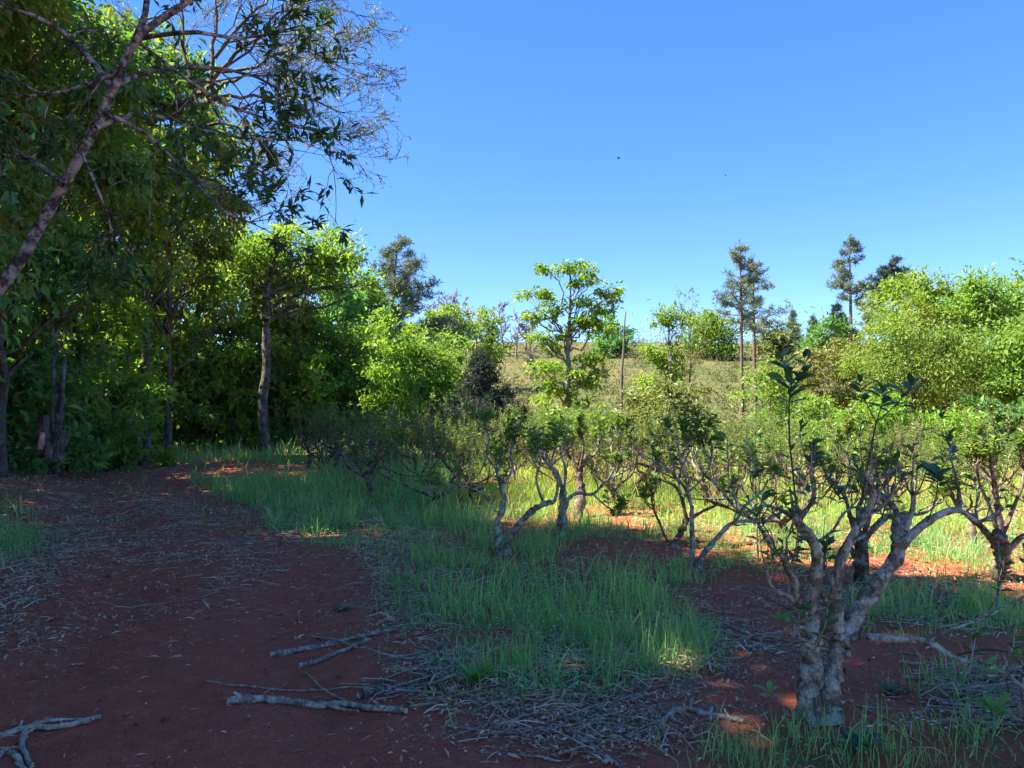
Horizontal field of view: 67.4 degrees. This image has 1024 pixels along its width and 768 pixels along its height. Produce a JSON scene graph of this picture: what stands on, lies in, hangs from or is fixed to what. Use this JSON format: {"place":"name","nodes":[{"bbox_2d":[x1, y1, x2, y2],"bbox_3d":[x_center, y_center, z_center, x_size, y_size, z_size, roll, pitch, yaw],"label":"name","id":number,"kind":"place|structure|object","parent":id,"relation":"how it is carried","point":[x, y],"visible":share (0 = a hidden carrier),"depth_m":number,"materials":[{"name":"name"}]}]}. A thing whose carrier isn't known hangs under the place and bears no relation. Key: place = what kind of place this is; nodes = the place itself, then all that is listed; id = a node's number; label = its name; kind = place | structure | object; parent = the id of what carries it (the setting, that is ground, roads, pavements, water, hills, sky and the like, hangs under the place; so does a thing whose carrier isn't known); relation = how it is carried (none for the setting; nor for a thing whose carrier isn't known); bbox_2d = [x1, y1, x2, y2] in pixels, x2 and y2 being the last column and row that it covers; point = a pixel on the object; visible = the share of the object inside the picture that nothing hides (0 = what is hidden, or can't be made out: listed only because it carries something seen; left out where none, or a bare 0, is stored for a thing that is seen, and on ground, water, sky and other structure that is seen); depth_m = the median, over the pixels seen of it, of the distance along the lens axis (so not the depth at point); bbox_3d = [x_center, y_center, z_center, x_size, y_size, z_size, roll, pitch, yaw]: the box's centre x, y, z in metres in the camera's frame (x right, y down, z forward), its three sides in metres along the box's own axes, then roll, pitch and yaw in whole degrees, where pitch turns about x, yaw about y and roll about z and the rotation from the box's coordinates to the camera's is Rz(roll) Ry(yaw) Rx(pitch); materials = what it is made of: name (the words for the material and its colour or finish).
{"place":"outdoors","nodes":[
{"label":"outdoors","id":0,"kind":"place"},
{"bbox_2d":[0,342,1023,767],"bbox_3d":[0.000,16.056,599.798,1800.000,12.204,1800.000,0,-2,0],"label":"ground","id":1,"kind":"structure","parent":0,"point":[226,742],"depth_m":5.14,"materials":[{"name":"brown soil"}]},
{"bbox_2d":[4,284,78,476],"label":"undergrowth bush","id":2,"kind":"object","parent":1,"relation":"on","point":[36,463],"visible":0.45,"depth_m":14.97,"materials":[{"name":"green plant"}]},
{"bbox_2d":[0,88,84,381],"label":"forest tree","id":3,"kind":"object","parent":1,"relation":"on","point":[10,255],"visible":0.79,"depth_m":9.97,"materials":[{"name":"green plant"}]},
{"bbox_2d":[0,714,100,738],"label":"fallen stick","id":4,"kind":"object","parent":1,"relation":"on","point":[39,724],"visible":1,"depth_m":3.90,"materials":[{"name":"grey wood"}]},
{"bbox_2d":[35,358,67,459],"bbox_3d":[-7.746,0.416,12.812,0.547,1.711,0.480,0,-2,15],"label":"coppiced stump","id":5,"kind":"object","parent":1,"relation":"on","point":[48,444],"visible":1,"depth_m":12.88,"materials":[{"name":"wood"}]},
{"bbox_2d":[6,348,112,480],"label":"undergrowth bush","id":6,"kind":"object","parent":1,"relation":"on","point":[85,389],"visible":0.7,"depth_m":15.85,"materials":[{"name":"green plant"}]},
{"bbox_2d":[0,0,123,312],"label":"forest tree","id":7,"kind":"object","parent":1,"relation":"on","point":[22,23],"visible":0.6,"depth_m":12.98,"materials":[{"name":"green plant"}]},
{"bbox_2d":[6,331,136,475],"bbox_3d":[-10.236,0.428,17.514,2.772,3.488,3.167,0,-2,0],"label":"undergrowth bush","id":8,"kind":"object","parent":1,"relation":"on","point":[102,434],"visible":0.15,"depth_m":17.99,"materials":[{"name":"green plant"}]},
{"bbox_2d":[11,229,132,477],"bbox_3d":[-9.653,-0.649,16.585,2.603,5.535,2.267,0,-2,0],"label":"forest sapling","id":9,"kind":"object","parent":1,"relation":"on","point":[80,347],"visible":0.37,"depth_m":16.37,"materials":[{"name":"green plant"}]},
{"bbox_2d":[0,0,184,465],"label":"forest tree","id":10,"kind":"object","parent":1,"relation":"on","point":[46,70],"visible":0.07,"depth_m":17.54,"materials":[{"name":"green plant"}]},
{"bbox_2d":[0,0,201,477],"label":"forest tree","id":11,"kind":"object","parent":1,"relation":"on","point":[107,169],"visible":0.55,"depth_m":14.72,"materials":[{"name":"green plant"}]},
{"bbox_2d":[60,289,145,381],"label":"forest sapling","id":12,"kind":"object","parent":1,"relation":"on","point":[120,342],"visible":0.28,"depth_m":20.51,"materials":[{"name":"green plant"}]},
{"bbox_2d":[35,288,185,463],"bbox_3d":[-11.947,-0.189,22.631,4.100,6.062,4.259,0,-2,0],"label":"undergrowth bush","id":13,"kind":"object","parent":1,"relation":"on","point":[159,390],"visible":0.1,"depth_m":22.66,"materials":[{"name":"green plant"}]},
{"bbox_2d":[74,336,151,470],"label":"undergrowth bush","id":14,"kind":"object","parent":1,"relation":"on","point":[142,452],"visible":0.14,"depth_m":19.99,"materials":[{"name":"green plant"}]},
{"bbox_2d":[22,0,212,467],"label":"forest tree","id":15,"kind":"object","parent":1,"relation":"on","point":[163,268],"visible":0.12,"depth_m":20.62,"materials":[{"name":"green plant"}]},
{"bbox_2d":[89,357,159,471],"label":"undergrowth bush","id":16,"kind":"object","parent":1,"relation":"on","point":[132,404],"visible":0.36,"depth_m":19.93,"materials":[{"name":"green plant"}]},
{"bbox_2d":[85,294,184,467],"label":"undergrowth bush","id":17,"kind":"object","parent":1,"relation":"on","point":[138,317],"visible":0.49,"depth_m":20.95,"materials":[{"name":"green plant"}]},
{"bbox_2d":[48,7,256,465],"bbox_3d":[-10.505,-4.068,21.778,6.177,13.036,6.964,1,-2,-33],"label":"forest tree","id":18,"kind":"object","parent":1,"relation":"on","point":[204,203],"visible":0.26,"depth_m":21.92,"materials":[{"name":"green plant"}]},
{"bbox_2d":[100,206,244,443],"bbox_3d":[-14.473,-2.682,31.356,6.936,10.895,6.437,0,-2,0],"label":"forest tree","id":19,"kind":"object","parent":1,"relation":"on","point":[226,340],"visible":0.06,"depth_m":31.22,"materials":[{"name":"green plant"}]},
{"bbox_2d":[87,118,265,450],"bbox_3d":[-11.439,-3.200,24.923,5.556,11.450,6.392,-1,-2,28],"label":"forest tree","id":20,"kind":"object","parent":1,"relation":"on","point":[222,250],"visible":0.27,"depth_m":25.14,"materials":[{"name":"green plant"}]},
{"bbox_2d":[0,0,378,297],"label":"leaning tree","id":21,"kind":"object","parent":1,"relation":"on","point":[22,256],"visible":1,"depth_m":7.54,"materials":[{"name":"leaf"},{"name":"brown bark"}]},
{"bbox_2d":[154,311,231,451],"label":"undergrowth bush","id":22,"kind":"object","parent":1,"relation":"on","point":[182,423],"visible":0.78,"depth_m":29.48,"materials":[{"name":"green plant"}]},
{"bbox_2d":[42,0,410,236],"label":"bare twig tree","id":23,"kind":"object","parent":1,"relation":"on","point":[290,49],"visible":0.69,"depth_m":14.87,"materials":[{"name":"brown plant"}]},
{"bbox_2d":[194,339,278,448],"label":"undergrowth bush","id":24,"kind":"object","parent":1,"relation":"on","point":[240,428],"visible":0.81,"depth_m":30.51,"materials":[{"name":"green plant"}]},
{"bbox_2d":[172,232,309,445],"bbox_3d":[-11.883,-1.982,33.427,6.744,9.665,6.311,1,-2,-25],"label":"forest tree","id":25,"kind":"object","parent":1,"relation":"on","point":[279,377],"visible":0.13,"depth_m":32.28,"materials":[{"name":"green plant"}]},
{"bbox_2d":[228,317,273,446],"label":"forest sapling","id":26,"kind":"object","parent":1,"relation":"on","point":[253,334],"visible":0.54,"depth_m":31.39,"materials":[{"name":"green plant"}]},
{"bbox_2d":[230,329,318,448],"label":"undergrowth bush","id":27,"kind":"object","parent":1,"relation":"on","point":[276,349],"visible":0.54,"depth_m":31.64,"materials":[{"name":"green plant"}]},
{"bbox_2d":[178,217,387,452],"bbox_3d":[-8.965,-2.066,29.309,8.638,9.620,4.692,0,-2,0],"label":"tall track tree","id":28,"kind":"object","parent":1,"relation":"on","point":[338,262],"visible":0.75,"depth_m":28.96,"materials":[{"name":"green plant"}]},
{"bbox_2d":[221,252,357,418],"bbox_3d":[-9.975,-1.604,34.511,5.874,9.492,6.856,0,-2,0],"label":"forest tree","id":29,"kind":"object","parent":1,"relation":"on","point":[311,312],"visible":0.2,"depth_m":34.30,"materials":[{"name":"green plant"}]},
{"bbox_2d":[260,300,362,445],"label":"forest tree","id":30,"kind":"object","parent":1,"relation":"on","point":[315,322],"visible":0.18,"depth_m":33.91,"materials":[{"name":"green plant"}]},
{"bbox_2d":[273,347,351,443],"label":"undergrowth bush","id":31,"kind":"object","parent":1,"relation":"on","point":[303,370],"visible":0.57,"depth_m":31.87,"materials":[{"name":"green plant"}]},
{"bbox_2d":[227,691,407,713],"bbox_3d":[-1.040,1.727,4.168,1.035,0.129,0.180,0,-2,11],"label":"fallen stick","id":32,"kind":"object","parent":1,"relation":"on","point":[283,700],"visible":1,"depth_m":4.20,"materials":[{"name":"grey wood"}]},
{"bbox_2d":[291,398,344,473],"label":"pruned shrub","id":33,"kind":"object","parent":1,"relation":"on","point":[321,428],"visible":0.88,"depth_m":18.11,"materials":[{"name":"green plant"}]},
{"bbox_2d":[270,625,413,656],"bbox_3d":[-1.150,1.780,5.367,1.058,0.112,0.113,1,-2,-33],"label":"fallen stick","id":34,"kind":"object","parent":1,"relation":"on","point":[369,633],"visible":0.98,"depth_m":5.26,"materials":[{"name":"grey wood"}]},
{"bbox_2d":[319,364,368,439],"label":"undergrowth bush","id":35,"kind":"object","parent":1,"relation":"on","point":[351,400],"visible":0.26,"depth_m":33.90,"materials":[{"name":"green plant"}]},
{"bbox_2d":[293,412,395,469],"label":"tangled shrub","id":36,"kind":"object","parent":1,"relation":"on","point":[308,464],"visible":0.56,"depth_m":19.90,"materials":[{"name":"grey plant"}]},
{"bbox_2d":[306,312,392,427],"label":"forest tree","id":37,"kind":"object","parent":1,"relation":"on","point":[349,336],"visible":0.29,"depth_m":35.11,"materials":[{"name":"green plant"}]},
{"bbox_2d":[292,268,406,396],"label":"forest tree","id":38,"kind":"object","parent":1,"relation":"on","point":[346,315],"visible":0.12,"depth_m":39.35,"materials":[{"name":"green plant"}]},
{"bbox_2d":[318,262,411,362],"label":"broadleaf tree","id":39,"kind":"object","parent":1,"relation":"on","point":[386,301],"visible":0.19,"depth_m":43.72,"materials":[{"name":"green plant"}]},
{"bbox_2d":[329,393,410,494],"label":"pruned shrub","id":40,"kind":"object","parent":1,"relation":"on","point":[367,475],"visible":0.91,"depth_m":14.01,"materials":[{"name":"green plant"}]},
{"bbox_2d":[356,644,471,699],"bbox_3d":[-0.469,1.733,4.658,0.322,0.089,1.078,-1,-2,32],"label":"fallen stick","id":41,"kind":"object","parent":1,"relation":"on","point":[363,693],"visible":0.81,"depth_m":4.41,"materials":[{"name":"grey wood"}]},
{"bbox_2d":[348,302,481,446],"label":"broadleaf tree","id":42,"kind":"object","parent":1,"relation":"on","point":[421,380],"visible":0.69,"depth_m":31.58,"materials":[{"name":"green plant"}]},
{"bbox_2d":[357,232,472,366],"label":"pine tree","id":43,"kind":"object","parent":1,"relation":"on","point":[394,282],"visible":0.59,"depth_m":45.39,"materials":[{"name":"green plant"}]},
{"bbox_2d":[359,387,503,510],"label":"pruned shrub","id":44,"kind":"object","parent":1,"relation":"on","point":[434,496],"visible":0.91,"depth_m":12.27,"materials":[{"name":"green plant"}]},
{"bbox_2d":[418,302,482,391],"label":"broadleaf tree","id":45,"kind":"object","parent":1,"relation":"on","point":[468,331],"visible":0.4,"depth_m":62.13,"materials":[{"name":"green plant"}]},
{"bbox_2d":[423,396,482,493],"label":"pruned shrub","id":46,"kind":"object","parent":1,"relation":"on","point":[437,437],"visible":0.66,"depth_m":14.44,"materials":[{"name":"green plant"}]},
{"bbox_2d":[417,421,516,502],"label":"pruned shrub","id":47,"kind":"object","parent":1,"relation":"on","point":[455,452],"visible":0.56,"depth_m":13.07,"materials":[{"name":"green plant"}]},
{"bbox_2d":[414,350,533,459],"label":"pine tree","id":48,"kind":"object","parent":1,"relation":"on","point":[476,384],"visible":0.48,"depth_m":26.74,"materials":[{"name":"green plant"}]},
{"bbox_2d":[459,304,515,390],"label":"broadleaf tree","id":49,"kind":"object","parent":1,"relation":"on","point":[489,338],"visible":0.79,"depth_m":63.67,"materials":[{"name":"green plant"}]},
{"bbox_2d":[414,401,566,554],"bbox_3d":[-0.233,1.092,8.554,1.733,1.819,0.797,0,-2,0],"label":"pruned shrub","id":50,"kind":"object","parent":1,"relation":"on","point":[509,436],"visible":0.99,"depth_m":8.58,"materials":[{"name":"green plant"}]},
{"bbox_2d":[0,521,1009,767],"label":"soil clods","id":51,"kind":"object","parent":1,"relation":"on","point":[162,720],"visible":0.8,"depth_m":5.20,"materials":[{"name":"brown soil"}]},
{"bbox_2d":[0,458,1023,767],"bbox_3d":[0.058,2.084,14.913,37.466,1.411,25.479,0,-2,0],"label":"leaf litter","id":52,"kind":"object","parent":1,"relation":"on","point":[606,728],"visible":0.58,"depth_m":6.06,"materials":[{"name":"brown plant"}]},
{"bbox_2d":[0,502,1023,767],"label":"straw","id":53,"kind":"object","parent":1,"relation":"on","point":[568,634],"visible":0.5,"depth_m":5.57,"materials":[{"name":"plant"}]},
{"bbox_2d":[340,535,730,759],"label":"dead twigs","id":54,"kind":"object","parent":1,"relation":"on","point":[404,689],"visible":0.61,"depth_m":4.24,"materials":[{"name":"grey wood"}]},
{"bbox_2d":[510,258,625,412],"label":"broadleaf tree","id":55,"kind":"object","parent":1,"relation":"on","point":[593,322],"visible":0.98,"depth_m":34.77,"materials":[{"name":"green plant"}]},
{"bbox_2d":[519,398,632,460],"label":"bush","id":56,"kind":"object","parent":1,"relation":"on","point":[554,411],"visible":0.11,"depth_m":26.96,"materials":[{"name":"green plant"}]},
{"bbox_2d":[522,408,636,534],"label":"pruned shrub","id":57,"kind":"object","parent":1,"relation":"on","point":[564,499],"visible":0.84,"depth_m":9.92,"materials":[{"name":"green plant"}]},
{"bbox_2d":[558,406,611,517],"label":"pruned shrub","id":58,"kind":"object","parent":1,"relation":"on","point":[580,431],"visible":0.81,"depth_m":11.65,"materials":[{"name":"green plant"}]},
{"bbox_2d":[568,406,646,504],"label":"pruned shrub","id":59,"kind":"object","parent":1,"relation":"on","point":[590,449],"visible":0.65,"depth_m":12.52,"materials":[{"name":"green plant"}]},
{"bbox_2d":[583,313,642,357],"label":"broadleaf tree","id":60,"kind":"object","parent":1,"relation":"on","point":[612,340],"visible":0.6,"depth_m":91.09,"materials":[{"name":"green plant"}]},
{"bbox_2d":[586,400,678,495],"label":"pruned shrub","id":61,"kind":"object","parent":1,"relation":"on","point":[639,479],"visible":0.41,"depth_m":14.73,"materials":[{"name":"green plant"}]},
{"bbox_2d":[296,298,1020,438],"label":"hillside brush","id":62,"kind":"object","parent":1,"relation":"on","point":[735,378],"visible":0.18,"depth_m":70.55,"materials":[{"name":"plant"}]},
{"bbox_2d":[623,300,697,415],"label":"broadleaf tree","id":63,"kind":"object","parent":1,"relation":"on","point":[651,352],"visible":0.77,"depth_m":45.13,"materials":[{"name":"green plant"}]},
{"bbox_2d":[612,377,725,475],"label":"bush","id":64,"kind":"object","parent":1,"relation":"on","point":[648,406],"visible":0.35,"depth_m":23.87,"materials":[{"name":"green plant"}]},
{"bbox_2d":[635,417,742,545],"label":"pruned shrub","id":65,"kind":"object","parent":1,"relation":"on","point":[644,495],"visible":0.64,"depth_m":9.17,"materials":[{"name":"green plant"}]},
{"bbox_2d":[663,428,738,506],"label":"pruned shrub","id":66,"kind":"object","parent":1,"relation":"on","point":[697,475],"visible":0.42,"depth_m":12.45,"materials":[{"name":"green plant"}]},
{"bbox_2d":[618,401,792,571],"bbox_3d":[1.961,1.065,7.701,1.764,1.792,0.786,0,-2,0],"label":"pruned shrub","id":67,"kind":"object","parent":1,"relation":"on","point":[701,435],"visible":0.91,"depth_m":7.60,"materials":[{"name":"green plant"}]},
{"bbox_2d":[660,303,751,359],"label":"broadleaf tree","id":68,"kind":"object","parent":1,"relation":"on","point":[716,330],"visible":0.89,"depth_m":87.31,"materials":[{"name":"green plant"}]},
{"bbox_2d":[667,413,796,559],"bbox_3d":[2.373,1.138,8.201,1.296,1.664,0.705,-1,-2,23],"label":"pruned shrub","id":69,"kind":"object","parent":1,"relation":"on","point":[767,539],"visible":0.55,"depth_m":8.20,"materials":[{"name":"green plant"}]},
{"bbox_2d":[443,433,1023,534],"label":"field grass","id":70,"kind":"structure","parent":1,"relation":"on","point":[670,495],"depth_m":13.60,"materials":[{"name":"green plant"}]},
{"bbox_2d":[712,240,765,417],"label":"pine tree","id":71,"kind":"object","parent":1,"relation":"on","point":[736,257],"visible":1,"depth_m":50.11,"materials":[{"name":"green plant"}]},
{"bbox_2d":[735,253,792,413],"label":"pine tree","id":72,"kind":"object","parent":1,"relation":"on","point":[751,326],"visible":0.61,"depth_m":52.96,"materials":[{"name":"green plant"}]},
{"bbox_2d":[738,315,802,362],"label":"broadleaf tree","id":73,"kind":"object","parent":1,"relation":"on","point":[777,338],"visible":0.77,"depth_m":83.50,"materials":[{"name":"green plant"}]},
{"bbox_2d":[722,346,832,456],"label":"bush","id":74,"kind":"object","parent":1,"relation":"on","point":[772,387],"visible":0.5,"depth_m":30.32,"materials":[{"name":"green plant"}]},
{"bbox_2d":[687,413,874,536],"bbox_3d":[3.240,1.179,9.357,2.202,1.658,2.193,-1,-2,26],"label":"pruned shrub","id":75,"kind":"object","parent":1,"relation":"on","point":[785,519],"visible":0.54,"depth_m":9.07,"materials":[{"name":"green plant"}]},
{"bbox_2d":[753,410,839,503],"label":"pruned shrub","id":76,"kind":"object","parent":1,"relation":"on","point":[801,488],"visible":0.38,"depth_m":14.66,"materials":[{"name":"green plant"}]},
{"bbox_2d":[781,413,848,509],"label":"pruned shrub","id":77,"kind":"object","parent":1,"relation":"on","point":[806,482],"visible":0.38,"depth_m":12.21,"materials":[{"name":"green plant"}]},
{"bbox_2d":[776,393,862,470],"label":"bush","id":78,"kind":"object","parent":1,"relation":"on","point":[815,411],"visible":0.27,"depth_m":27.09,"materials":[{"name":"green plant"}]},
{"bbox_2d":[790,312,861,365],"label":"broadleaf tree","id":79,"kind":"object","parent":1,"relation":"on","point":[821,336],"visible":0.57,"depth_m":76.97,"materials":[{"name":"green plant"}]},
{"bbox_2d":[784,334,879,415],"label":"bush","id":80,"kind":"object","parent":1,"relation":"on","point":[835,391],"visible":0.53,"depth_m":37.35,"materials":[{"name":"green plant"}]},
{"bbox_2d":[657,577,1023,736],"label":"grey twigs","id":81,"kind":"object","parent":1,"relation":"on","point":[967,688],"visible":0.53,"depth_m":4.25,"materials":[{"name":"grey wood"}]},
{"bbox_2d":[825,234,870,348],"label":"pine tree","id":82,"kind":"object","parent":1,"relation":"on","point":[853,246],"visible":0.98,"depth_m":76.22,"materials":[{"name":"green plant"}]},
{"bbox_2d":[713,348,1023,726],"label":"pruned shrub","id":83,"kind":"object","parent":1,"relation":"on","point":[817,680],"visible":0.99,"depth_m":3.85,"materials":[{"name":"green plant"}]},
{"bbox_2d":[815,400,952,583],"bbox_3d":[3.516,1.052,7.192,1.352,1.804,0.894,1,-2,-37],"label":"pruned shrub","id":84,"kind":"object","parent":1,"relation":"on","point":[860,566],"visible":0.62,"depth_m":7.12,"materials":[{"name":"green plant"}]},
{"bbox_2d":[830,423,941,507],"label":"pruned shrub","id":85,"kind":"object","parent":1,"relation":"on","point":[926,445],"visible":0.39,"depth_m":12.51,"materials":[{"name":"green plant"}]},
{"bbox_2d":[852,408,923,502],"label":"pruned shrub","id":86,"kind":"object","parent":1,"relation":"on","point":[919,429],"visible":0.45,"depth_m":14.39,"materials":[{"name":"green plant"}]},
{"bbox_2d":[865,254,911,357],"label":"pine tree","id":87,"kind":"object","parent":1,"relation":"on","point":[884,271],"visible":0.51,"depth_m":78.20,"materials":[{"name":"green plant"}]},
{"bbox_2d":[803,381,1010,479],"bbox_3d":[12.325,1.787,24.386,5.802,3.898,4.598,0,-2,0],"label":"bush","id":88,"kind":"object","parent":1,"relation":"on","point":[884,422],"visible":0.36,"depth_m":24.14,"materials":[{"name":"green plant"}]},
{"bbox_2d":[853,264,965,429],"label":"broadleaf tree","id":89,"kind":"object","parent":1,"relation":"on","point":[914,292],"visible":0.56,"depth_m":39.72,"materials":[{"name":"green plant"}]},
{"bbox_2d":[816,291,1018,438],"bbox_3d":[17.070,-0.208,32.190,8.406,7.073,7.160,0,-2,14],"label":"broadleaf tree","id":90,"kind":"object","parent":1,"relation":"on","point":[948,377],"visible":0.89,"depth_m":31.59,"materials":[{"name":"green leaf"},{"name":"brown bark"}]},
{"bbox_2d":[876,316,994,427],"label":"broadleaf tree","id":91,"kind":"object","parent":1,"relation":"on","point":[958,404],"visible":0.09,"depth_m":45.59,"materials":[{"name":"green plant"}]},
{"bbox_2d":[902,418,1023,543],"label":"pruned shrub","id":92,"kind":"object","parent":1,"relation":"on","point":[972,528],"visible":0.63,"depth_m":9.28,"materials":[{"name":"green plant"}]},
{"bbox_2d":[926,262,1023,438],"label":"broadleaf tree","id":93,"kind":"object","parent":1,"relation":"on","point":[974,306],"visible":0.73,"depth_m":37.74,"materials":[{"name":"green plant"}]},
{"bbox_2d":[929,411,1023,581],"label":"pruned shrub","id":94,"kind":"object","parent":1,"relation":"on","point":[981,453],"visible":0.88,"depth_m":7.12,"materials":[{"name":"green plant"}]},
{"bbox_2d":[932,391,1023,500],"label":"pruned shrub","id":95,"kind":"object","parent":1,"relation":"on","point":[996,464],"visible":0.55,"depth_m":14.63,"materials":[{"name":"green plant"}]},
{"bbox_2d":[956,315,1023,418],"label":"broadleaf tree","id":96,"kind":"object","parent":1,"relation":"on","point":[1003,379],"visible":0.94,"depth_m":29.91,"materials":[{"name":"green plant"}]},
{"bbox_2d":[958,392,1023,468],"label":"bush","id":97,"kind":"object","parent":1,"relation":"on","point":[999,417],"visible":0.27,"depth_m":27.42,"materials":[{"name":"green plant"}]},
{"bbox_2d":[0,431,1023,767],"bbox_3d":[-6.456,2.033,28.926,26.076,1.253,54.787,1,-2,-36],"label":"grass","id":98,"kind":"structure","parent":0,"point":[316,483],"depth_m":7.00,"materials":[{"name":"green plant"}]},
{"bbox_2d":[25,0,1023,351],"label":"sky","id":99,"kind":"structure","parent":0,"point":[894,126],"materials":[{"name":"blue"}]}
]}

